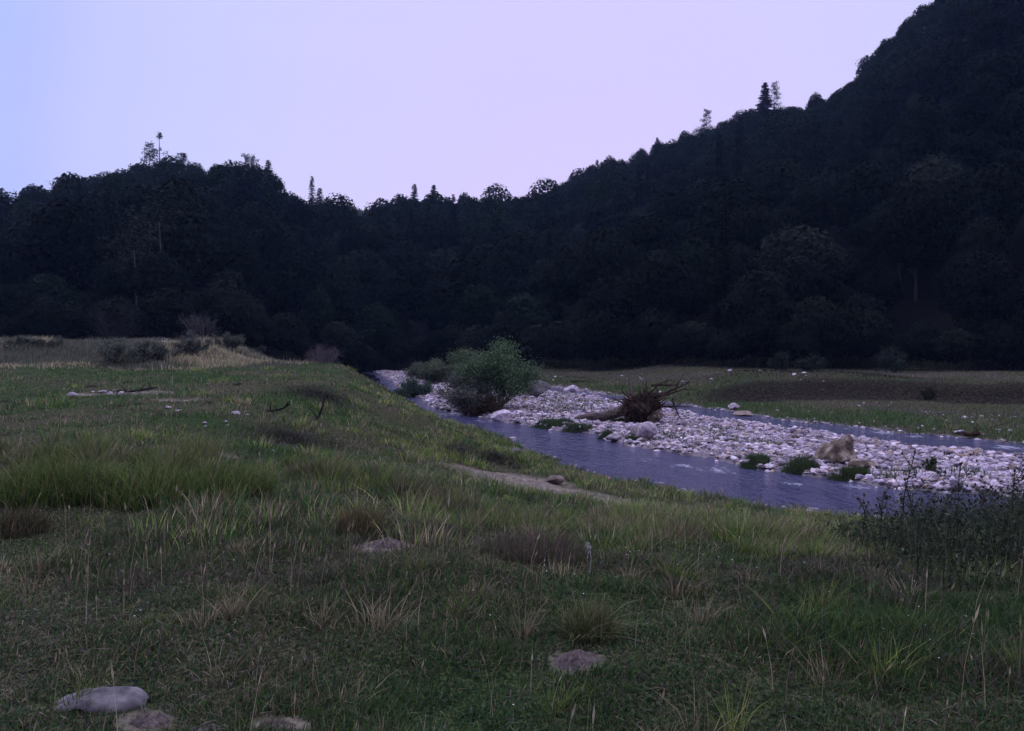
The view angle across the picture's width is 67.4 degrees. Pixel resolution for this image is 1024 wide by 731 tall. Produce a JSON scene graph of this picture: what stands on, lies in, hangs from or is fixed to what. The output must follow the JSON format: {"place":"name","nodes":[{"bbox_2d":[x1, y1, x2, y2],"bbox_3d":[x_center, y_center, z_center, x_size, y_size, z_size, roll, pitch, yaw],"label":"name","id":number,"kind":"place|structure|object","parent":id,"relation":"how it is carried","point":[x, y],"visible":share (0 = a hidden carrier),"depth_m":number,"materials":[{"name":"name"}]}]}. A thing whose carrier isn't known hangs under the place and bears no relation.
{"place":"outdoors","nodes":[
{"label":"outdoors","id":0,"kind":"place"},
{"bbox_2d":[0,334,312,370],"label":"berm grass","id":1,"kind":"structure","parent":0,"point":[89,343],"depth_m":47.29,"materials":[{"name":"plant"}]},
{"bbox_2d":[0,0,933,215],"label":"sky","id":2,"kind":"structure","parent":0,"point":[370,100],"materials":[{"name":"purple"}]},
{"bbox_2d":[0,426,1022,574],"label":"tall grass","id":3,"kind":"structure","parent":0,"point":[733,529],"depth_m":8.71,"materials":[{"name":"plant"}]},
{"bbox_2d":[0,4,1023,730],"bbox_3d":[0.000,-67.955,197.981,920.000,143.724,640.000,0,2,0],"label":"ground","id":4,"kind":"structure","parent":0,"point":[908,310],"depth_m":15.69,"materials":[{"name":"plant"}]},
{"bbox_2d":[1,314,31,337],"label":"young tree","id":5,"kind":"object","parent":4,"relation":"on","point":[15,325],"visible":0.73,"depth_m":78.08,"materials":[{"name":"green plant"}]},
{"bbox_2d":[0,499,58,539],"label":"grass tuft","id":6,"kind":"object","parent":4,"relation":"on","point":[28,523],"visible":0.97,"depth_m":5.91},
{"bbox_2d":[4,273,84,317],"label":"broadleaf tree","id":7,"kind":"object","parent":4,"relation":"on","point":[43,285],"visible":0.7,"depth_m":79.80,"materials":[{"name":"green plant"}]},
{"bbox_2d":[0,445,106,510],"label":"grass tuft","id":8,"kind":"object","parent":4,"relation":"on","point":[13,483],"visible":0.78,"depth_m":6.98,"materials":[{"name":"plant"}]},
{"bbox_2d":[18,444,151,506],"bbox_3d":[-4.008,1.020,7.318,1.706,0.568,1.546,1,2,27],"label":"grass tuft","id":9,"kind":"object","parent":4,"relation":"on","point":[80,496],"visible":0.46,"depth_m":7.17,"materials":[{"name":"plant"}]},
{"bbox_2d":[53,686,148,714],"bbox_3d":[-1.714,1.415,3.216,0.380,0.145,0.220,0,2,0],"label":"rock","id":10,"kind":"object","parent":4,"relation":"on","point":[125,698],"visible":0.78,"depth_m":3.17,"materials":[{"name":"stone"}]},
{"bbox_2d":[80,295,138,337],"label":"young tree","id":11,"kind":"object","parent":4,"relation":"on","point":[111,304],"visible":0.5,"depth_m":76.99,"materials":[{"name":"green plant"}]},
{"bbox_2d":[91,173,134,197],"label":"broadleaf tree","id":12,"kind":"object","parent":4,"relation":"on","point":[114,182],"visible":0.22,"depth_m":134.84,"materials":[{"name":"green plant"}]},
{"bbox_2d":[84,303,154,339],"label":"leafless shrub","id":13,"kind":"object","parent":4,"relation":"on","point":[120,327],"visible":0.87,"depth_m":75.10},
{"bbox_2d":[96,337,144,363],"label":"berm bush","id":14,"kind":"object","parent":4,"relation":"on","point":[106,348],"visible":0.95,"depth_m":44.27,"materials":[{"name":"green plant"}]},
{"bbox_2d":[102,216,149,271],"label":"broadleaf tree","id":15,"kind":"object","parent":4,"relation":"on","point":[123,244],"visible":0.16,"depth_m":92.11,"materials":[{"name":"green plant"}]},
{"bbox_2d":[99,183,155,238],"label":"broadleaf tree","id":16,"kind":"object","parent":4,"relation":"on","point":[135,193],"visible":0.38,"depth_m":103.56,"materials":[{"name":"green plant"}]},
{"bbox_2d":[90,198,169,338],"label":"birch tree","id":17,"kind":"object","parent":4,"relation":"on","point":[129,251],"visible":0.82,"depth_m":82.01,"materials":[{"name":"green plant"}]},
{"bbox_2d":[76,450,215,511],"bbox_3d":[-3.560,1.073,7.356,1.482,0.605,1.554,0,2,0],"label":"grass tuft","id":18,"kind":"object","parent":4,"relation":"on","point":[129,497],"visible":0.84,"depth_m":7.11,"materials":[{"name":"plant"}]},
{"bbox_2d":[121,712,172,728],"bbox_3d":[-1.461,1.443,3.070,0.220,0.100,0.160,0,2,0],"label":"molehill","id":19,"kind":"object","parent":4,"relation":"on","point":[141,721],"visible":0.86,"depth_m":3.05,"materials":[{"name":"soil"}]},
{"bbox_2d":[128,337,169,361],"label":"berm bush","id":20,"kind":"object","parent":4,"relation":"on","point":[144,353],"visible":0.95,"depth_m":44.89,"materials":[{"name":"green plant"}]},
{"bbox_2d":[118,171,196,254],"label":"birch tree","id":21,"kind":"object","parent":4,"relation":"on","point":[153,214],"visible":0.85,"depth_m":84.90,"materials":[{"name":"green plant"}]},
{"bbox_2d":[125,250,190,338],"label":"broadleaf tree","id":22,"kind":"object","parent":4,"relation":"on","point":[154,272],"visible":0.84,"depth_m":79.19,"materials":[{"name":"green plant"}]},
{"bbox_2d":[133,288,196,338],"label":"young tree","id":23,"kind":"object","parent":4,"relation":"on","point":[157,310],"visible":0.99,"depth_m":74.84,"materials":[{"name":"green plant"}]},
{"bbox_2d":[136,178,221,287],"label":"broadleaf tree","id":24,"kind":"object","parent":4,"relation":"on","point":[191,200],"visible":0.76,"depth_m":87.92,"materials":[{"name":"green plant"}]},
{"bbox_2d":[161,291,216,336],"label":"young tree","id":25,"kind":"object","parent":4,"relation":"on","point":[193,301],"visible":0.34,"depth_m":78.04,"materials":[{"name":"green plant"}]},
{"bbox_2d":[170,330,213,353],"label":"berm bush","id":26,"kind":"object","parent":4,"relation":"on","point":[192,344],"visible":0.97,"depth_m":48.77,"materials":[{"name":"green plant"}]},
{"bbox_2d":[173,311,221,338],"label":"leafless shrub","id":27,"kind":"object","parent":4,"relation":"on","point":[196,328],"visible":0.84,"depth_m":65.42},
{"bbox_2d":[145,452,278,501],"bbox_3d":[-2.983,1.128,7.722,1.466,0.554,1.606,1,2,36],"label":"grass tuft","id":28,"kind":"object","parent":4,"relation":"on","point":[210,482],"visible":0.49,"depth_m":7.61,"materials":[{"name":"plant"}]},
{"bbox_2d":[200,268,252,336],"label":"broadleaf tree","id":29,"kind":"object","parent":4,"relation":"on","point":[232,275],"visible":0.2,"depth_m":82.25,"materials":[{"name":"green plant"}]},
{"bbox_2d":[198,279,257,334],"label":"young tree","id":30,"kind":"object","parent":4,"relation":"on","point":[222,301],"visible":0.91,"depth_m":78.50,"materials":[{"name":"green plant"}]},
{"bbox_2d":[202,453,295,499],"bbox_3d":[-2.851,1.151,7.983,1.366,0.491,1.219,0,2,0],"label":"grass tuft","id":31,"kind":"object","parent":4,"relation":"on","point":[272,478],"visible":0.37,"depth_m":7.86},
{"bbox_2d":[228,295,270,335],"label":"young tree","id":32,"kind":"object","parent":4,"relation":"on","point":[256,320],"visible":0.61,"depth_m":80.45,"materials":[{"name":"green plant"}]},
{"bbox_2d":[223,253,277,306],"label":"broadleaf tree","id":33,"kind":"object","parent":4,"relation":"on","point":[252,269],"visible":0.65,"depth_m":89.64,"materials":[{"name":"green plant"}]},
{"bbox_2d":[271,311,307,359],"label":"young tree","id":34,"kind":"object","parent":4,"relation":"on","point":[291,327],"visible":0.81,"depth_m":86.15,"materials":[{"name":"green plant"}]},
{"bbox_2d":[230,421,361,451],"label":"grass tuft","id":35,"kind":"object","parent":4,"relation":"on","point":[289,434],"visible":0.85,"depth_m":15.03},
{"bbox_2d":[281,197,321,241],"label":"broadleaf tree","id":36,"kind":"object","parent":4,"relation":"on","point":[297,211],"visible":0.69,"depth_m":152.57,"materials":[{"name":"green plant"}]},
{"bbox_2d":[292,246,334,322],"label":"broadleaf tree","id":37,"kind":"object","parent":4,"relation":"on","point":[313,267],"visible":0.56,"depth_m":107.08,"materials":[{"name":"green plant"}]},
{"bbox_2d":[254,383,377,421],"bbox_3d":[-5.670,1.086,22.463,3.606,1.123,2.728,0,2,0],"label":"grass tuft","id":38,"kind":"object","parent":4,"relation":"on","point":[312,391],"visible":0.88,"depth_m":22.35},
{"bbox_2d":[299,285,337,359],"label":"broadleaf tree","id":39,"kind":"object","parent":4,"relation":"on","point":[317,315],"visible":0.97,"depth_m":90.24,"materials":[{"name":"green plant"}]},
{"bbox_2d":[302,279,359,322],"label":"broadleaf tree","id":40,"kind":"object","parent":4,"relation":"on","point":[342,304],"visible":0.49,"depth_m":95.84,"materials":[{"name":"green plant"}]},
{"bbox_2d":[319,320,361,362],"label":"young tree","id":41,"kind":"object","parent":4,"relation":"on","point":[339,330],"visible":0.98,"depth_m":87.98,"materials":[{"name":"green plant"}]},
{"bbox_2d":[329,250,390,287],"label":"broadleaf tree","id":42,"kind":"object","parent":4,"relation":"on","point":[373,268],"visible":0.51,"depth_m":122.64,"materials":[{"name":"green plant"}]},
{"bbox_2d":[326,495,394,536],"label":"grass tuft","id":43,"kind":"object","parent":4,"relation":"on","point":[360,518],"visible":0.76,"depth_m":6.18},
{"bbox_2d":[347,303,403,366],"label":"broadleaf tree","id":44,"kind":"object","parent":4,"relation":"on","point":[370,320],"visible":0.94,"depth_m":96.50,"materials":[{"name":"green plant"}]},
{"bbox_2d":[397,377,433,397],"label":"willow shrub","id":45,"kind":"object","parent":4,"relation":"on","point":[411,387],"visible":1,"depth_m":52.11,"materials":[{"name":"green plant"}]},
{"bbox_2d":[403,357,453,382],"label":"willow shrub","id":46,"kind":"object","parent":4,"relation":"on","point":[414,371],"visible":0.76,"depth_m":67.29,"materials":[{"name":"green plant"}]},
{"bbox_2d":[416,328,458,361],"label":"broadleaf tree","id":47,"kind":"object","parent":4,"relation":"on","point":[435,339],"visible":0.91,"depth_m":93.57,"materials":[{"name":"green plant"}]},
{"bbox_2d":[421,345,487,381],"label":"willow shrub","id":48,"kind":"object","parent":4,"relation":"on","point":[462,355],"visible":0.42,"depth_m":67.88,"materials":[{"name":"green plant"}]},
{"bbox_2d":[432,254,502,321],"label":"broadleaf tree","id":49,"kind":"object","parent":4,"relation":"on","point":[461,273],"visible":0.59,"depth_m":103.36,"materials":[{"name":"green plant"}]},
{"bbox_2d":[433,368,507,413],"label":"willow shrub","id":50,"kind":"object","parent":4,"relation":"on","point":[457,396],"visible":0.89,"depth_m":39.74,"materials":[{"name":"green plant"}]},
{"bbox_2d":[447,283,501,329],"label":"broadleaf tree","id":51,"kind":"object","parent":4,"relation":"on","point":[476,304],"visible":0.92,"depth_m":96.84,"materials":[{"name":"green plant"}]},
{"bbox_2d":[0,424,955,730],"bbox_3d":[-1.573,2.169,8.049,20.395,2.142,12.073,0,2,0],"label":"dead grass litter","id":52,"kind":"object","parent":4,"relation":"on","point":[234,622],"visible":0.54,"depth_m":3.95,"materials":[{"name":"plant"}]},
{"bbox_2d":[451,329,551,407],"bbox_3d":[-0.568,0.208,41.438,5.448,4.363,5.396,0,2,0],"label":"willow bush","id":53,"kind":"object","parent":4,"relation":"on","point":[505,373],"visible":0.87,"depth_m":40.53,"materials":[{"name":"green plant"}]},
{"bbox_2d":[484,315,524,355],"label":"young tree","id":54,"kind":"object","parent":4,"relation":"on","point":[507,323],"visible":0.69,"depth_m":86.27,"materials":[{"name":"green plant"}]},
{"bbox_2d":[0,0,1013,247],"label":"distant forest","id":55,"kind":"object","parent":4,"relation":"on","point":[676,166],"visible":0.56,"depth_m":172.44,"materials":[{"name":"plant"}]},
{"bbox_2d":[0,354,1022,580],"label":"bank grass","id":56,"kind":"structure","parent":4,"relation":"on","point":[524,459],"depth_m":12.70,"materials":[{"name":"plant"}]},
{"bbox_2d":[0,415,1023,730],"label":"meadow herbs","id":57,"kind":"object","parent":4,"relation":"on","point":[472,715],"visible":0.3,"depth_m":3.53,"materials":[{"name":"green plant"}]},
{"bbox_2d":[0,378,1023,711],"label":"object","id":58,"kind":"object","parent":4,"relation":"on","point":[810,558],"visible":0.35,"depth_m":4.83,"materials":[{"name":"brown plant"}]},
{"bbox_2d":[0,426,1023,730],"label":"straw wisps","id":59,"kind":"object","parent":4,"relation":"on","point":[230,612],"visible":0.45,"depth_m":4.03,"materials":[{"name":"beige plant"}]},
{"bbox_2d":[0,366,1023,730],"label":"dry stalks","id":60,"kind":"object","parent":4,"relation":"on","point":[984,636],"visible":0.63,"depth_m":4.74,"materials":[{"name":"beige plant"}]},
{"bbox_2d":[496,276,535,312],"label":"broadleaf tree","id":61,"kind":"object","parent":4,"relation":"on","point":[510,286],"visible":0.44,"depth_m":105.76,"materials":[{"name":"green plant"}]},
{"bbox_2d":[492,292,553,361],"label":"broadleaf tree","id":62,"kind":"object","parent":4,"relation":"on","point":[527,309],"visible":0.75,"depth_m":90.79,"materials":[{"name":"green plant"}]},
{"bbox_2d":[517,324,548,365],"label":"young tree","id":63,"kind":"object","parent":4,"relation":"on","point":[530,342],"visible":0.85,"depth_m":84.96,"materials":[{"name":"green plant"}]},
{"bbox_2d":[473,522,593,566],"bbox_3d":[0.161,1.290,5.560,0.864,0.342,0.860,-1,2,-28],"label":"grass tuft","id":64,"kind":"object","parent":4,"relation":"on","point":[544,544],"visible":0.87,"depth_m":5.43,"materials":[{"name":"plant"}]},
{"bbox_2d":[522,257,560,302],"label":"broadleaf tree","id":65,"kind":"object","parent":4,"relation":"on","point":[531,278],"visible":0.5,"depth_m":108.81,"materials":[{"name":"green plant"}]},
{"bbox_2d":[553,649,602,670],"bbox_3d":[0.298,1.400,3.587,0.270,0.138,0.220,0,2,0],"label":"molehill","id":66,"kind":"object","parent":4,"relation":"on","point":[579,658],"visible":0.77,"depth_m":3.55,"materials":[{"name":"soil"}]},
{"bbox_2d":[521,585,671,649],"bbox_3d":[0.420,1.251,3.926,0.929,0.286,0.780,0,2,0],"label":"grass tuft","id":67,"kind":"object","parent":4,"relation":"on","point":[587,626],"visible":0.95,"depth_m":3.84,"materials":[{"name":"plant"}]},
{"bbox_2d":[575,374,694,423],"bbox_3d":[5.543,1.666,34.389,5.441,2.624,1.750,0,2,4],"label":"uprooted tree","id":68,"kind":"object","parent":4,"relation":"on","point":[644,406],"visible":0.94,"depth_m":34.29,"materials":[{"name":"brown wood"}]},
{"bbox_2d":[630,307,679,365],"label":"young tree","id":69,"kind":"object","parent":4,"relation":"on","point":[652,324],"visible":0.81,"depth_m":74.92,"materials":[{"name":"green plant"}]},
{"bbox_2d":[606,248,707,357],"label":"broadleaf tree","id":70,"kind":"object","parent":4,"relation":"on","point":[673,277],"visible":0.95,"depth_m":77.02,"materials":[{"name":"green plant"}]},
{"bbox_2d":[673,319,711,366],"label":"young tree","id":71,"kind":"object","parent":4,"relation":"on","point":[693,329],"visible":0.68,"depth_m":71.08,"materials":[{"name":"green plant"}]},
{"bbox_2d":[364,369,1023,518],"bbox_3d":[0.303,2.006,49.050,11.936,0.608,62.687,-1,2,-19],"label":"river stones","id":72,"kind":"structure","parent":4,"relation":"on","point":[977,470],"depth_m":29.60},
{"bbox_2d":[675,237,729,321],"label":"broadleaf tree","id":73,"kind":"object","parent":4,"relation":"on","point":[698,253],"visible":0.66,"depth_m":80.93,"materials":[{"name":"green plant"}]},
{"bbox_2d":[675,200,746,315],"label":"broadleaf tree","id":74,"kind":"object","parent":4,"relation":"on","point":[705,224],"visible":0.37,"depth_m":87.89,"materials":[{"name":"green plant"}]},
{"bbox_2d":[716,243,762,292],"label":"broadleaf tree","id":75,"kind":"object","parent":4,"relation":"on","point":[745,254],"visible":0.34,"depth_m":81.89,"materials":[{"name":"green plant"}]},
{"bbox_2d":[716,268,795,367],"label":"broadleaf tree","id":76,"kind":"object","parent":4,"relation":"on","point":[755,289],"visible":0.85,"depth_m":66.85,"materials":[{"name":"green plant"}]},
{"bbox_2d":[733,204,804,252],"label":"broadleaf tree","id":77,"kind":"object","parent":4,"relation":"on","point":[761,222],"visible":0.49,"depth_m":87.48,"materials":[{"name":"green plant"}]},
{"bbox_2d":[520,352,1023,443],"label":"bank grass","id":78,"kind":"structure","parent":4,"relation":"on","point":[800,407],"depth_m":45.84,"materials":[{"name":"plant"}]},
{"bbox_2d":[548,387,1023,452],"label":"river side channel","id":79,"kind":"object","parent":4,"relation":"on","point":[938,441],"visible":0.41,"depth_m":31.54,"materials":[{"name":"liquid"}]},
{"bbox_2d":[771,322,815,368],"bbox_3d":[23.501,-1.309,64.011,3.530,4.800,3.750,-1,2,-32],"label":"young tree","id":80,"kind":"object","parent":4,"relation":"on","point":[783,341],"visible":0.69,"depth_m":63.17,"materials":[{"name":"green plant"}]},
{"bbox_2d":[780,453,822,474],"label":"grass tuft","id":81,"kind":"object","parent":4,"relation":"on","point":[799,465],"visible":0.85,"depth_m":21.96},
{"bbox_2d":[745,223,859,277],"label":"broadleaf tree","id":82,"kind":"object","parent":4,"relation":"on","point":[781,247],"visible":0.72,"depth_m":76.95,"materials":[{"name":"green plant"}]},
{"bbox_2d":[773,256,845,319],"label":"broadleaf tree","id":83,"kind":"object","parent":4,"relation":"on","point":[808,276],"visible":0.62,"depth_m":68.78,"materials":[{"name":"green plant"}]},
{"bbox_2d":[781,294,844,368],"bbox_3d":[25.123,-2.224,63.732,5.062,7.453,5.377,1,2,29],"label":"young tree","id":84,"kind":"object","parent":4,"relation":"on","point":[807,313],"visible":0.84,"depth_m":62.44,"materials":[{"name":"green plant"}]},
{"bbox_2d":[814,434,857,462],"bbox_3d":[9.563,2.469,22.786,0.913,0.911,1.043,-1,2,-27],"label":"boulder","id":85,"kind":"object","parent":4,"relation":"on","point":[840,450],"visible":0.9,"depth_m":22.61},
{"bbox_2d":[810,315,862,369],"bbox_3d":[26.234,-1.551,63.538,4.650,5.530,4.778,-1,2,-18],"label":"young tree","id":86,"kind":"object","parent":4,"relation":"on","point":[832,342],"visible":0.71,"depth_m":62.12,"materials":[{"name":"green plant"}]},
{"bbox_2d":[824,464,870,481],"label":"grass tuft","id":87,"kind":"object","parent":4,"relation":"on","point":[849,472],"visible":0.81,"depth_m":20.91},
{"bbox_2d":[826,304,882,368],"bbox_3d":[28.715,-1.953,65.059,5.645,6.654,5.801,1,2,37],"label":"young tree","id":88,"kind":"object","parent":4,"relation":"on","point":[848,314],"visible":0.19,"depth_m":64.22,"materials":[{"name":"green plant"}]},
{"bbox_2d":[827,159,901,249],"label":"broadleaf tree","id":89,"kind":"object","parent":4,"relation":"on","point":[863,188],"visible":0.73,"depth_m":89.93,"materials":[{"name":"green plant"}]},
{"bbox_2d":[839,291,897,367],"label":"broadleaf tree","id":90,"kind":"object","parent":4,"relation":"on","point":[872,303],"visible":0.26,"depth_m":66.54,"materials":[{"name":"green plant"}]},
{"bbox_2d":[843,309,898,368],"bbox_3d":[29.457,-1.689,63.358,4.137,5.969,4.395,-1,2,-18],"label":"young tree","id":91,"kind":"object","parent":4,"relation":"on","point":[870,350],"visible":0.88,"depth_m":62.42,"materials":[{"name":"green plant"}]},
{"bbox_2d":[842,198,907,282],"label":"broadleaf tree","id":92,"kind":"object","parent":4,"relation":"on","point":[864,235],"visible":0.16,"depth_m":85.41,"materials":[{"name":"green plant"}]},
{"bbox_2d":[877,342,907,372],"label":"sapling","id":93,"kind":"object","parent":4,"relation":"on","point":[898,363],"visible":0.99,"depth_m":57.93,"materials":[{"name":"green plant"}]},
{"bbox_2d":[782,457,1023,598],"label":"weed thicket","id":94,"kind":"object","parent":4,"relation":"on","point":[921,534],"visible":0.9,"depth_m":6.63,"materials":[{"name":"plant"}]},
{"bbox_2d":[883,332,923,371],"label":"young tree","id":95,"kind":"object","parent":4,"relation":"on","point":[908,344],"visible":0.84,"depth_m":60.12,"materials":[{"name":"green plant"}]},
{"bbox_2d":[868,181,967,301],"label":"broadleaf tree","id":96,"kind":"object","parent":4,"relation":"on","point":[917,223],"visible":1,"depth_m":76.50,"materials":[{"name":"green plant"}]},
{"bbox_2d":[890,94,957,170],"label":"broadleaf tree","id":97,"kind":"object","parent":4,"relation":"on","point":[925,129],"visible":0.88,"depth_m":101.82,"materials":[{"name":"green plant"}]},
{"bbox_2d":[889,155,964,197],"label":"broadleaf tree","id":98,"kind":"object","parent":4,"relation":"on","point":[930,171],"visible":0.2,"depth_m":85.75,"materials":[{"name":"green plant"}]},
{"bbox_2d":[929,327,988,370],"bbox_3d":[34.803,-0.960,60.503,4.143,4.127,3.938,-1,2,-17],"label":"young tree","id":99,"kind":"object","parent":4,"relation":"on","point":[962,343],"visible":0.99,"depth_m":59.54,"materials":[{"name":"green plant"}]},
{"bbox_2d":[927,247,993,306],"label":"broadleaf tree","id":100,"kind":"object","parent":4,"relation":"on","point":[946,272],"visible":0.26,"depth_m":67.25,"materials":[{"name":"green plant"}]},
{"bbox_2d":[934,131,1002,172],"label":"broadleaf tree","id":101,"kind":"object","parent":4,"relation":"on","point":[974,150],"visible":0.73,"depth_m":92.93,"materials":[{"name":"green plant"}]},
{"bbox_2d":[949,310,1005,370],"bbox_3d":[37.715,-1.596,62.023,4.197,5.989,4.478,0,2,11],"label":"young tree","id":102,"kind":"object","parent":4,"relation":"on","point":[980,329],"visible":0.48,"depth_m":60.98,"materials":[{"name":"green plant"}]},
{"bbox_2d":[935,251,1023,366],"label":"broadleaf tree","id":103,"kind":"object","parent":4,"relation":"on","point":[982,283],"visible":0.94,"depth_m":60.91,"materials":[{"name":"green plant"}]},
{"bbox_2d":[949,215,1016,261],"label":"broadleaf tree","id":104,"kind":"object","parent":4,"relation":"on","point":[990,235],"visible":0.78,"depth_m":70.16,"materials":[{"name":"green plant"}]},
{"bbox_2d":[957,162,1023,236],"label":"broadleaf tree","id":105,"kind":"object","parent":4,"relation":"on","point":[993,190],"visible":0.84,"depth_m":74.05,"materials":[{"name":"green plant"}]},
{"bbox_2d":[359,371,1023,520],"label":"river","id":106,"kind":"structure","parent":0,"point":[623,461],"depth_m":22.00,"materials":[{"name":"liquid"}]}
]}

